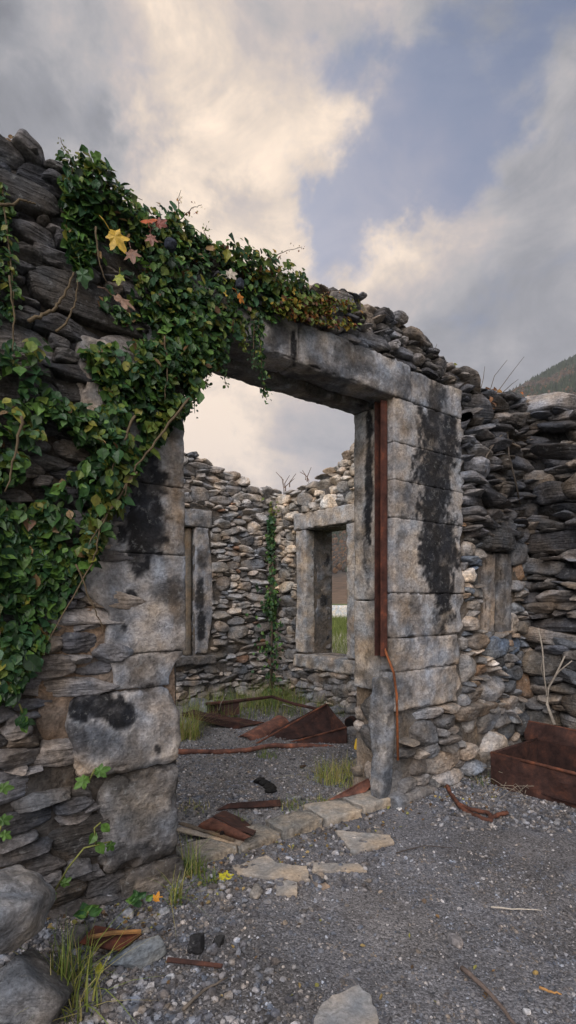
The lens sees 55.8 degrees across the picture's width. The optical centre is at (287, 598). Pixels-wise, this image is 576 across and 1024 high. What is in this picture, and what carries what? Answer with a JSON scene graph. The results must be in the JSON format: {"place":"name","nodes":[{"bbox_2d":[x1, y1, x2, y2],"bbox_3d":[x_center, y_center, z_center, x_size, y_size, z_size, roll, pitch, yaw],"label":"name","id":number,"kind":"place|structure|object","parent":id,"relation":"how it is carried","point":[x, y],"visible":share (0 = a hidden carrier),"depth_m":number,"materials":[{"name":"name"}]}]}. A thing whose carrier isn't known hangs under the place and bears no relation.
{"place":"outdoors","nodes":[
{"label":"outdoors","id":0,"kind":"place"},
{"bbox_2d":[0,0,575,494],"label":"sky","id":1,"kind":"structure","parent":0,"point":[420,155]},
{"bbox_2d":[0,604,575,1023],"bbox_3d":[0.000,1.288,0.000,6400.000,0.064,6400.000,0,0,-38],"label":"ground","id":2,"kind":"structure","parent":0,"point":[510,992],"depth_m":2.24,"materials":[{"name":"gravel"}]},
{"bbox_2d":[0,948,73,1023],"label":"boulder","id":3,"kind":"object","parent":2,"relation":"on","point":[27,979],"visible":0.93,"depth_m":1.58,"materials":[{"name":"stone"}]},
{"bbox_2d":[0,864,55,954],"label":"boulder","id":4,"kind":"object","parent":3,"relation":"on","point":[27,899],"visible":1,"depth_m":1.67,"materials":[{"name":"stone"}]},
{"bbox_2d":[13,908,141,1023],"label":"grass tuft","id":5,"kind":"object","parent":2,"relation":"on","point":[67,962],"visible":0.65,"depth_m":1.86,"materials":[{"name":"plant"}]},
{"bbox_2d":[68,923,87,946],"bbox_3d":[-0.799,1.276,2.055,0.072,0.053,0.085,0,0,16],"label":"stone chip","id":6,"kind":"object","parent":2,"relation":"on","point":[81,929],"visible":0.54,"depth_m":2.04,"materials":[{"name":"stone"}]},
{"bbox_2d":[73,902,102,919],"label":"vine seedling","id":7,"kind":"object","parent":2,"relation":"on","point":[85,910],"visible":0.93,"depth_m":2.12,"materials":[{"name":"green plant"}]},
{"bbox_2d":[17,913,162,1023],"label":"grass tuft","id":8,"kind":"object","parent":2,"relation":"on","point":[85,998],"visible":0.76,"depth_m":1.74,"materials":[{"name":"plant"}]},
{"bbox_2d":[86,920,106,933],"bbox_3d":[-0.748,1.284,2.120,0.071,0.044,0.062,0,0,16],"label":"stone chip","id":9,"kind":"object","parent":2,"relation":"on","point":[98,923],"visible":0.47,"depth_m":2.12,"materials":[{"name":"stone"}]},
{"bbox_2d":[95,961,103,975],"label":"fallen leaf","id":10,"kind":"object","parent":2,"relation":"on","point":[100,966],"visible":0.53,"depth_m":1.85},
{"bbox_2d":[121,908,133,918],"bbox_3d":[-0.654,1.288,2.228,0.054,0.031,0.057,0,0,6],"label":"stone chip","id":11,"kind":"object","parent":2,"relation":"on","point":[126,912],"visible":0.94,"depth_m":2.21,"materials":[{"name":"stone"}]},
{"bbox_2d":[108,935,166,969],"bbox_3d":[-0.539,1.286,1.973,0.194,0.101,0.145,0,0,6],"label":"stone","id":12,"kind":"object","parent":2,"relation":"on","point":[147,952],"visible":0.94,"depth_m":1.94,"materials":[{"name":"stone"}]},
{"bbox_2d":[79,925,141,951],"bbox_3d":[-0.652,1.242,1.997,0.217,0.059,0.084,0,0,3],"label":"rusty scrap","id":13,"kind":"object","parent":12,"relation":"on","point":[109,933],"visible":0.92,"depth_m":1.99,"materials":[{"name":"metal"}]},
{"bbox_2d":[125,890,152,907],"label":"vine seedling","id":14,"kind":"object","parent":2,"relation":"on","point":[135,898],"visible":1,"depth_m":2.25,"materials":[{"name":"green plant"}]},
{"bbox_2d":[153,892,162,901],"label":"fallen leaf","id":15,"kind":"object","parent":2,"relation":"on","point":[157,896],"visible":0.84,"depth_m":2.33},
{"bbox_2d":[158,907,170,914],"bbox_3d":[-0.513,1.299,2.253,0.051,0.031,0.045,0,0,-38],"label":"stone chip","id":16,"kind":"object","parent":2,"relation":"on","point":[161,910],"visible":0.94,"depth_m":2.25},
{"bbox_2d":[165,973,174,979],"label":"pebble","id":17,"kind":"object","parent":2,"relation":"on","point":[172,975],"visible":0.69,"depth_m":1.86,"materials":[{"name":"stone"}]},
{"bbox_2d":[151,858,213,932],"bbox_3d":[-0.411,1.228,2.279,0.279,0.154,0.449,0,0,-31],"label":"grass tuft","id":18,"kind":"object","parent":2,"relation":"on","point":[176,895],"visible":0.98,"depth_m":2.33,"materials":[{"name":"plant"}]},
{"bbox_2d":[166,957,222,968],"bbox_3d":[-0.327,1.274,1.901,0.207,0.021,0.017,0,0,13],"label":"rusty strip","id":19,"kind":"object","parent":2,"relation":"on","point":[192,962],"visible":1,"depth_m":1.90,"materials":[{"name":"metal"}]},
{"bbox_2d":[180,800,209,810],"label":"grass tuft","id":20,"kind":"object","parent":2,"relation":"on","point":[195,806],"visible":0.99,"depth_m":3.38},
{"bbox_2d":[187,932,204,953],"bbox_3d":[-0.341,1.280,2.018,0.062,0.084,0.061,0,0,-5],"label":"stone","id":21,"kind":"object","parent":2,"relation":"on","point":[196,944],"visible":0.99,"depth_m":1.99,"materials":[{"name":"stone"}]},
{"bbox_2d":[177,831,217,879],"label":"grass tuft","id":22,"kind":"object","parent":2,"relation":"on","point":[195,868],"visible":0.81,"depth_m":2.56,"materials":[{"name":"plant"}]},
{"bbox_2d":[190,698,208,707],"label":"rubble stone","id":23,"kind":"object","parent":2,"relation":"on","point":[199,700],"visible":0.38,"depth_m":6.36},
{"bbox_2d":[179,702,223,741],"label":"grass tuft","id":24,"kind":"object","parent":2,"relation":"on","point":[185,728],"visible":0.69,"depth_m":5.06,"materials":[{"name":"plant"}]},
{"bbox_2d":[199,701,209,712],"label":"rubble stone","id":25,"kind":"object","parent":2,"relation":"on","point":[204,709],"visible":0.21,"depth_m":6.04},
{"bbox_2d":[182,977,227,1010],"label":"dry twig","id":26,"kind":"object","parent":2,"relation":"on","point":[191,1001],"visible":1,"depth_m":1.77,"materials":[{"name":"wood"}]},
{"bbox_2d":[176,838,237,867],"bbox_3d":[-0.427,1.307,2.764,0.309,0.098,0.204,0,0,-38],"label":"threshold stone","id":27,"kind":"object","parent":2,"relation":"on","point":[220,850],"visible":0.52,"depth_m":2.74,"materials":[{"name":"stone"}]},
{"bbox_2d":[192,866,235,886],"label":"grass tuft","id":28,"kind":"object","parent":2,"relation":"on","point":[209,875],"visible":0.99,"depth_m":2.50,"materials":[{"name":"plant"}]},
{"bbox_2d":[213,934,224,947],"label":"stone","id":29,"kind":"object","parent":2,"relation":"on","point":[218,940],"visible":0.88,"depth_m":2.06,"materials":[{"name":"stone"}]},
{"bbox_2d":[206,870,233,882],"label":"fallen leaf","id":30,"kind":"object","parent":2,"relation":"on","point":[223,875],"visible":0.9,"depth_m":2.56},
{"bbox_2d":[176,692,266,724],"bbox_3d":[-0.789,1.137,5.786,1.802,0.335,1.242,0,0,16],"label":"grass tuft","id":31,"kind":"object","parent":2,"relation":"on","point":[192,706],"visible":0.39,"depth_m":5.80,"materials":[{"name":"plant"}]},
{"bbox_2d":[176,451,281,705],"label":"stone wall","id":32,"kind":"structure","parent":2,"relation":"on","point":[227,514],"depth_m":6.85,"materials":[{"name":"grey stone"}]},
{"bbox_2d":[216,799,281,810],"bbox_3d":[-0.243,1.275,3.360,0.403,0.036,0.063,0,0,-10],"label":"rusty strip","id":33,"kind":"object","parent":2,"relation":"on","point":[260,804],"visible":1,"depth_m":3.35,"materials":[{"name":"metal"}]},
{"bbox_2d":[182,695,317,728],"bbox_3d":[-0.407,1.177,5.622,1.395,0.218,0.576,0,0,-21],"label":"bent channel","id":34,"kind":"object","parent":2,"relation":"on","point":[233,722],"visible":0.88,"depth_m":5.63,"materials":[{"name":"metal"}]},
{"bbox_2d":[182,681,319,718],"bbox_3d":[-0.495,1.136,6.436,2.013,0.338,1.714,0,0,-38],"label":"grass tuft","id":35,"kind":"object","parent":2,"relation":"on","point":[252,702],"visible":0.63,"depth_m":6.32,"materials":[{"name":"plant"}]},
{"bbox_2d":[244,690,260,697],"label":"rubble stone","id":36,"kind":"object","parent":2,"relation":"on","point":[251,692],"visible":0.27,"depth_m":6.86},
{"bbox_2d":[178,743,333,754],"bbox_3d":[-0.299,1.306,4.609,1.593,0.154,0.062,0,0,-8],"label":"rusty pipe","id":37,"kind":"object","parent":2,"relation":"on","point":[243,750],"visible":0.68,"depth_m":4.59,"materials":[{"name":"metal"}]},
{"bbox_2d":[249,883,262,898],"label":"stone","id":38,"kind":"object","parent":2,"relation":"on","point":[256,891],"visible":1,"depth_m":2.38,"materials":[{"name":"stone"}]},
{"bbox_2d":[236,823,280,852],"bbox_3d":[-0.201,1.307,2.921,0.296,0.098,0.203,0,0,-38],"label":"threshold stone","id":39,"kind":"object","parent":2,"relation":"on","point":[264,835],"visible":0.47,"depth_m":2.88,"materials":[{"name":"stone"}]},
{"bbox_2d":[177,827,243,845],"bbox_3d":[-0.421,1.264,2.894,0.409,0.013,0.051,0,0,25],"label":"wood plank","id":40,"kind":"object","parent":39,"relation":"on","point":[188,831],"visible":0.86,"depth_m":2.90,"materials":[{"name":"wood"}]},
{"bbox_2d":[178,822,234,841],"bbox_3d":[-0.437,1.252,2.924,0.394,0.013,0.031,0,0,33],"label":"wood plank","id":41,"kind":"object","parent":40,"relation":"on","point":[194,827],"visible":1,"depth_m":2.92,"materials":[{"name":"wood"}]},
{"bbox_2d":[198,811,255,840],"bbox_3d":[-0.298,1.248,3.016,0.445,0.098,0.311,0,0,37],"label":"rusty plate","id":42,"kind":"object","parent":39,"relation":"on","point":[234,827],"visible":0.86,"depth_m":2.94,"materials":[{"name":"metal"}]},
{"bbox_2d":[238,715,288,740],"bbox_3d":[-0.231,1.254,5.146,0.212,0.207,0.545,0,0,38],"label":"curled sheet","id":43,"kind":"object","parent":2,"relation":"on","point":[265,729],"visible":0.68,"depth_m":5.10,"materials":[{"name":"metal"}]},
{"bbox_2d":[253,777,276,792],"bbox_3d":[-0.152,1.292,3.765,0.106,0.042,0.298,0,0,-25],"label":"charred wood","id":44,"kind":"object","parent":2,"relation":"on","point":[268,786],"visible":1,"depth_m":3.73,"materials":[{"name":"wood"}]},
{"bbox_2d":[255,748,277,759],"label":"grass tuft","id":45,"kind":"object","parent":2,"relation":"on","point":[262,755],"visible":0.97,"depth_m":4.45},
{"bbox_2d":[0,128,541,920],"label":"ruined wall","id":46,"kind":"structure","parent":2,"relation":"on","point":[444,528],"depth_m":2.69,"materials":[{"name":"stone"}]},
{"bbox_2d":[0,781,14,841],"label":"vine seedling","id":47,"kind":"object","parent":46,"relation":"attached to","point":[5,787],"visible":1,"depth_m":1.97,"materials":[{"name":"green plant"}]},
{"bbox_2d":[6,134,13,141],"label":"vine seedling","id":48,"kind":"object","parent":46,"relation":"on","point":[10,136],"visible":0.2,"depth_m":2.09,"materials":[{"name":"beige plant"}]},
{"bbox_2d":[14,703,35,732],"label":"vine seedling","id":49,"kind":"object","parent":46,"relation":"attached to","point":[22,721],"visible":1,"depth_m":2.03,"materials":[{"name":"green plant"}]},
{"bbox_2d":[55,822,115,899],"bbox_3d":[-0.789,0.998,2.080,0.251,0.267,0.060,0,0,-18],"label":"vine seedling","id":50,"kind":"object","parent":46,"relation":"attached to","point":[99,848],"visible":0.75,"depth_m":2.09,"materials":[{"name":"green plant"}]},
{"bbox_2d":[73,763,110,789],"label":"vine seedling","id":51,"kind":"object","parent":46,"relation":"attached to","point":[83,781],"visible":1,"depth_m":2.17,"materials":[{"name":"green plant"}]},
{"bbox_2d":[164,237,177,252],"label":"stone","id":52,"kind":"object","parent":46,"relation":"attached to","point":[170,244],"visible":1,"depth_m":2.25,"materials":[{"name":"stone"}]},
{"bbox_2d":[0,137,365,707],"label":"ivy plant","id":53,"kind":"object","parent":46,"relation":"attached to","point":[156,372],"visible":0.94,"depth_m":2.19,"materials":[{"name":"green plant"}]},
{"bbox_2d":[76,254,92,288],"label":"fallen leaf","id":54,"kind":"object","parent":53,"relation":"attached to","point":[83,276],"visible":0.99,"depth_m":2.10,"materials":[{"name":"plant"}]},
{"bbox_2d":[99,215,129,252],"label":"fallen leaf","id":55,"kind":"object","parent":53,"relation":"on","point":[116,238],"visible":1,"depth_m":2.14,"materials":[{"name":"plant"}]},
{"bbox_2d":[97,286,134,309],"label":"fallen leaf","id":56,"kind":"object","parent":53,"relation":"hanging from","point":[122,301],"visible":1,"depth_m":2.11,"materials":[{"name":"plant"}]},
{"bbox_2d":[113,267,124,285],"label":"fallen leaf","id":57,"kind":"object","parent":53,"relation":"hanging from","point":[118,278],"visible":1,"depth_m":2.12,"materials":[{"name":"plant"}]},
{"bbox_2d":[124,242,141,263],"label":"fallen leaf","id":58,"kind":"object","parent":53,"relation":"on","point":[131,254],"visible":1,"depth_m":2.14,"materials":[{"name":"plant"}]},
{"bbox_2d":[140,219,156,227],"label":"fallen leaf","id":59,"kind":"object","parent":53,"relation":"on","point":[146,221],"visible":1,"depth_m":2.24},
{"bbox_2d":[145,226,157,245],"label":"fallen leaf","id":60,"kind":"object","parent":53,"relation":"on","point":[150,238],"visible":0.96,"depth_m":2.24,"materials":[{"name":"plant"}]},
{"bbox_2d":[149,217,166,231],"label":"fallen leaf","id":61,"kind":"object","parent":53,"relation":"on","point":[159,223],"visible":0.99,"depth_m":2.26,"materials":[{"name":"plant"}]},
{"bbox_2d":[219,268,236,279],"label":"fallen leaf","id":62,"kind":"object","parent":53,"relation":"on","point":[230,273],"visible":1,"depth_m":2.56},
{"bbox_2d":[232,288,243,303],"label":"fallen leaf","id":63,"kind":"object","parent":53,"relation":"on","point":[239,297],"visible":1,"depth_m":2.52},
{"bbox_2d":[235,278,243,289],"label":"stone","id":64,"kind":"object","parent":46,"relation":"attached to","point":[239,285],"visible":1,"depth_m":2.53,"materials":[{"name":"stone"}]},
{"bbox_2d":[428,778,441,787],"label":"stone","id":65,"kind":"object","parent":46,"relation":"on","point":[434,783],"visible":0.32,"depth_m":3.65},
{"bbox_2d":[485,387,501,408],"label":"dry plant","id":66,"kind":"object","parent":46,"relation":"on","point":[497,391],"visible":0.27,"depth_m":4.14,"materials":[{"name":"beige plant"}]},
{"bbox_2d":[485,432,520,503],"bbox_3d":[1.615,-0.984,4.043,0.483,0.518,0.043,0,0,-38],"label":"dry root","id":67,"kind":"object","parent":46,"relation":"attached to","point":[513,473],"visible":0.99,"depth_m":4.08,"materials":[{"name":"brown plant"}]},
{"bbox_2d":[214,677,327,713],"bbox_3d":[0.016,1.125,6.551,1.696,0.359,1.880,0,0,-38],"label":"grass tuft","id":68,"kind":"object","parent":2,"relation":"on","point":[286,693],"visible":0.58,"depth_m":6.56,"materials":[{"name":"plant"}]},
{"bbox_2d":[233,855,309,882],"bbox_3d":[-0.072,1.306,2.634,0.394,0.026,0.201,0,0,11],"label":"flagstone","id":69,"kind":"object","parent":2,"relation":"on","point":[266,867],"visible":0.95,"depth_m":2.59,"materials":[{"name":"stone"}]},
{"bbox_2d":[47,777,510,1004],"bbox_3d":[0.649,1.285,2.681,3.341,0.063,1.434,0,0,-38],"label":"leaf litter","id":70,"kind":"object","parent":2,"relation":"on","point":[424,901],"visible":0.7,"depth_m":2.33,"materials":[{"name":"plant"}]},
{"bbox_2d":[276,880,297,897],"bbox_3d":[-0.004,1.308,2.450,0.095,0.022,0.119,0,0,3],"label":"flagstone","id":71,"kind":"object","parent":2,"relation":"on","point":[288,889],"visible":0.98,"depth_m":2.43,"materials":[{"name":"stone"}]},
{"bbox_2d":[278,795,308,813],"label":"grass tuft","id":72,"kind":"object","parent":2,"relation":"on","point":[288,804],"visible":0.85,"depth_m":3.37,"materials":[{"name":"plant"}]},
{"bbox_2d":[265,810,322,839],"bbox_3d":[0.032,1.299,3.082,0.296,0.113,0.199,0,0,-38],"label":"threshold stone","id":73,"kind":"object","parent":2,"relation":"on","point":[290,825],"visible":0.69,"depth_m":3.04,"materials":[{"name":"stone"}]},
{"bbox_2d":[255,704,346,743],"bbox_3d":[0.113,1.166,4.963,0.828,0.357,0.372,0,0,0],"label":"folded metal","id":74,"kind":"object","parent":2,"relation":"on","point":[323,723],"visible":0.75,"depth_m":5.00,"materials":[{"name":"metal"}]},
{"bbox_2d":[260,695,346,717],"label":"grass tuft","id":75,"kind":"object","parent":2,"relation":"on","point":[300,708],"visible":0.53,"depth_m":6.02,"materials":[{"name":"plant"}]},
{"bbox_2d":[302,702,316,712],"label":"rubble stone","id":76,"kind":"object","parent":2,"relation":"on","point":[308,710],"visible":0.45,"depth_m":6.09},
{"bbox_2d":[268,443,356,706],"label":"stone wall","id":77,"kind":"structure","parent":2,"relation":"on","point":[311,517],"depth_m":6.82,"materials":[{"name":"stone"}]},
{"bbox_2d":[245,498,283,695],"bbox_3d":[-0.274,-0.002,7.033,0.450,2.647,0.400,0,0,-38],"label":"ivy plant","id":78,"kind":"object","parent":77,"relation":"attached to","point":[271,603],"visible":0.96,"depth_m":7.19,"materials":[{"name":"green plant"}]},
{"bbox_2d":[276,468,310,490],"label":"bare twigs","id":79,"kind":"object","parent":77,"relation":"on","point":[284,486],"visible":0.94,"depth_m":7.23,"materials":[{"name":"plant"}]},
{"bbox_2d":[274,751,356,791],"bbox_3d":[0.401,1.211,3.924,0.870,0.192,0.656,0,0,20],"label":"grass tuft","id":80,"kind":"object","parent":2,"relation":"on","point":[332,768],"visible":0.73,"depth_m":3.88,"materials":[{"name":"plant"}]},
{"bbox_2d":[309,874,329,890],"bbox_3d":[0.136,1.314,2.520,0.053,0.019,0.152,0,0,-28],"label":"flagstone","id":81,"kind":"object","parent":2,"relation":"on","point":[325,886],"visible":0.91,"depth_m":2.49,"materials":[{"name":"stone"}]},
{"bbox_2d":[304,792,335,802],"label":"grass tuft","id":82,"kind":"object","parent":2,"relation":"on","point":[319,798],"visible":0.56,"depth_m":3.48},
{"bbox_2d":[303,798,361,826],"bbox_3d":[0.263,1.302,3.265,0.282,0.110,0.254,0,0,-30],"label":"threshold stone","id":83,"kind":"object","parent":2,"relation":"on","point":[334,811],"visible":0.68,"depth_m":3.21,"materials":[{"name":"stone"}]},
{"bbox_2d":[330,706,344,713],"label":"rubble stone","id":84,"kind":"object","parent":2,"relation":"on","point":[340,709],"visible":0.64,"depth_m":6.05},
{"bbox_2d":[312,862,366,872],"bbox_3d":[0.247,1.304,2.626,0.263,0.020,0.077,0,0,4],"label":"flagstone","id":85,"kind":"object","parent":2,"relation":"on","point":[331,867],"visible":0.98,"depth_m":2.61,"materials":[{"name":"stone"}]},
{"bbox_2d":[332,605,346,616],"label":"wall","id":86,"kind":"structure","parent":2,"relation":"on","point":[339,610],"depth_m":36.00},
{"bbox_2d":[314,984,378,1023],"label":"flagstone","id":87,"kind":"object","parent":2,"relation":"on","point":[353,1005],"visible":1,"depth_m":1.69,"materials":[{"name":"stone"}]},
{"bbox_2d":[344,703,355,713],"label":"rubble stone","id":88,"kind":"object","parent":2,"relation":"on","point":[349,708],"visible":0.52,"depth_m":6.01,"materials":[{"name":"stone"}]},
{"bbox_2d":[347,726,356,735],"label":"rubble stone","id":89,"kind":"object","parent":2,"relation":"on","point":[351,731],"visible":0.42,"depth_m":5.08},
{"bbox_2d":[336,789,390,813],"bbox_3d":[0.506,1.299,3.469,0.343,0.116,0.290,0,0,-38],"label":"threshold stone","id":90,"kind":"object","parent":2,"relation":"on","point":[366,802],"visible":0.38,"depth_m":3.36,"materials":[{"name":"stone"}]},
{"bbox_2d":[329,778,369,799],"bbox_3d":[0.458,1.213,3.504,0.502,0.071,0.081,0,0,-42],"label":"rusty plate","id":91,"kind":"object","parent":90,"relation":"on","point":[363,786],"visible":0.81,"depth_m":3.48,"materials":[{"name":"metal"}]},
{"bbox_2d":[335,830,393,854],"bbox_3d":[0.423,1.295,2.908,0.281,0.026,0.269,0,0,-10],"label":"flagstone","id":92,"kind":"object","parent":2,"relation":"on","point":[354,846],"visible":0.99,"depth_m":2.88,"materials":[{"name":"stone"}]},
{"bbox_2d":[368,677,394,798],"bbox_3d":[0.593,0.911,3.453,0.126,0.830,0.168,0,0,-38],"label":"stone post","id":93,"kind":"object","parent":2,"relation":"on","point":[381,723],"visible":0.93,"depth_m":3.41,"materials":[{"name":"stone"}]},
{"bbox_2d":[396,845,450,853],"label":"dry twig","id":94,"kind":"object","parent":2,"relation":"on","point":[419,847],"visible":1,"depth_m":2.81,"materials":[{"name":"wood"}]},
{"bbox_2d":[446,932,462,948],"bbox_3d":[0.638,1.304,2.069,0.054,0.033,0.078,0,0,-4],"label":"stone","id":95,"kind":"object","parent":2,"relation":"on","point":[455,940],"visible":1,"depth_m":2.06,"materials":[{"name":"stone"}]},
{"bbox_2d":[445,784,508,822],"bbox_3d":[1.112,1.274,3.426,0.202,0.053,0.620,0,0,-22],"label":"metal strap","id":96,"kind":"object","parent":2,"relation":"on","point":[468,809],"visible":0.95,"depth_m":3.23,"materials":[{"name":"metal"}]},
{"bbox_2d":[463,772,490,787],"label":"grass tuft","id":97,"kind":"object","parent":2,"relation":"on","point":[481,780],"visible":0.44,"depth_m":3.81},
{"bbox_2d":[460,965,515,1023],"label":"dry stick","id":98,"kind":"object","parent":2,"relation":"on","point":[472,976],"visible":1,"depth_m":1.79,"materials":[{"name":"wood"}]},
{"bbox_2d":[473,767,529,807],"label":"dry weeds","id":99,"kind":"object","parent":2,"relation":"on","point":[519,792],"visible":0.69,"depth_m":3.54,"materials":[{"name":"brown plant"}]},
{"bbox_2d":[491,906,541,910],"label":"dry twig","id":100,"kind":"object","parent":2,"relation":"on","point":[513,908],"visible":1,"depth_m":2.25,"materials":[{"name":"wood"}]},
{"bbox_2d":[522,1008,530,1014],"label":"pebble","id":101,"kind":"object","parent":2,"relation":"on","point":[526,1011],"visible":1,"depth_m":1.71,"materials":[{"name":"stone"}]},
{"bbox_2d":[490,738,575,807],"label":"metal trough","id":102,"kind":"object","parent":2,"relation":"on","point":[543,769],"visible":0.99,"depth_m":3.67,"materials":[{"name":"metal"}]},
{"bbox_2d":[520,392,575,740],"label":"stone wall","id":103,"kind":"structure","parent":2,"relation":"on","point":[549,567],"depth_m":4.21,"materials":[{"name":"stone"}]},
{"bbox_2d":[524,720,575,746],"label":"metal sheet","id":104,"kind":"object","parent":103,"relation":"attached to","point":[552,733],"visible":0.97,"depth_m":4.15,"materials":[{"name":"metal"}]},
{"bbox_2d":[538,628,571,724],"bbox_3d":[1.985,0.586,4.086,0.090,0.716,0.261,0,0,-38],"label":"dry branch","id":105,"kind":"object","parent":103,"relation":"attached to","point":[547,696],"visible":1,"depth_m":4.12,"materials":[{"name":"beige plant"}]},
{"bbox_2d":[539,986,561,994],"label":"dry twig","id":106,"kind":"object","parent":2,"relation":"on","point":[546,990],"visible":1,"depth_m":1.78,"materials":[{"name":"wood"}]},
{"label":"rubble stone","id":107,"kind":"object","parent":2,"relation":"on","visible":0},
{"bbox_2d":[345,716,356,726],"bbox_3d":[0.608,1.194,5.269,0.098,0.118,0.180,0,0,15],"label":"rusty can","id":108,"kind":"object","parent":107,"relation":"on","point":[349,720],"visible":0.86,"depth_m":5.20,"materials":[{"name":"metal"}]},
{"bbox_2d":[332,614,346,653],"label":"meadow grass","id":109,"kind":"structure","parent":0,"point":[339,634],"depth_m":16.32,"materials":[{"name":"plant"}]},
{"bbox_2d":[332,569,347,603],"bbox_3d":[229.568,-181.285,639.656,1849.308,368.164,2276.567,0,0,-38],"label":"mountain","id":110,"kind":"structure","parent":0,"point":[339,587],"depth_m":183.21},
{"bbox_2d":[332,354,575,572],"bbox_3d":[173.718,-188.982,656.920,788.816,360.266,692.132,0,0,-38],"label":"forest","id":111,"kind":"object","parent":110,"relation":"on","point":[560,376],"visible":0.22,"depth_m":539.45,"materials":[{"name":"green plant"}]}
]}

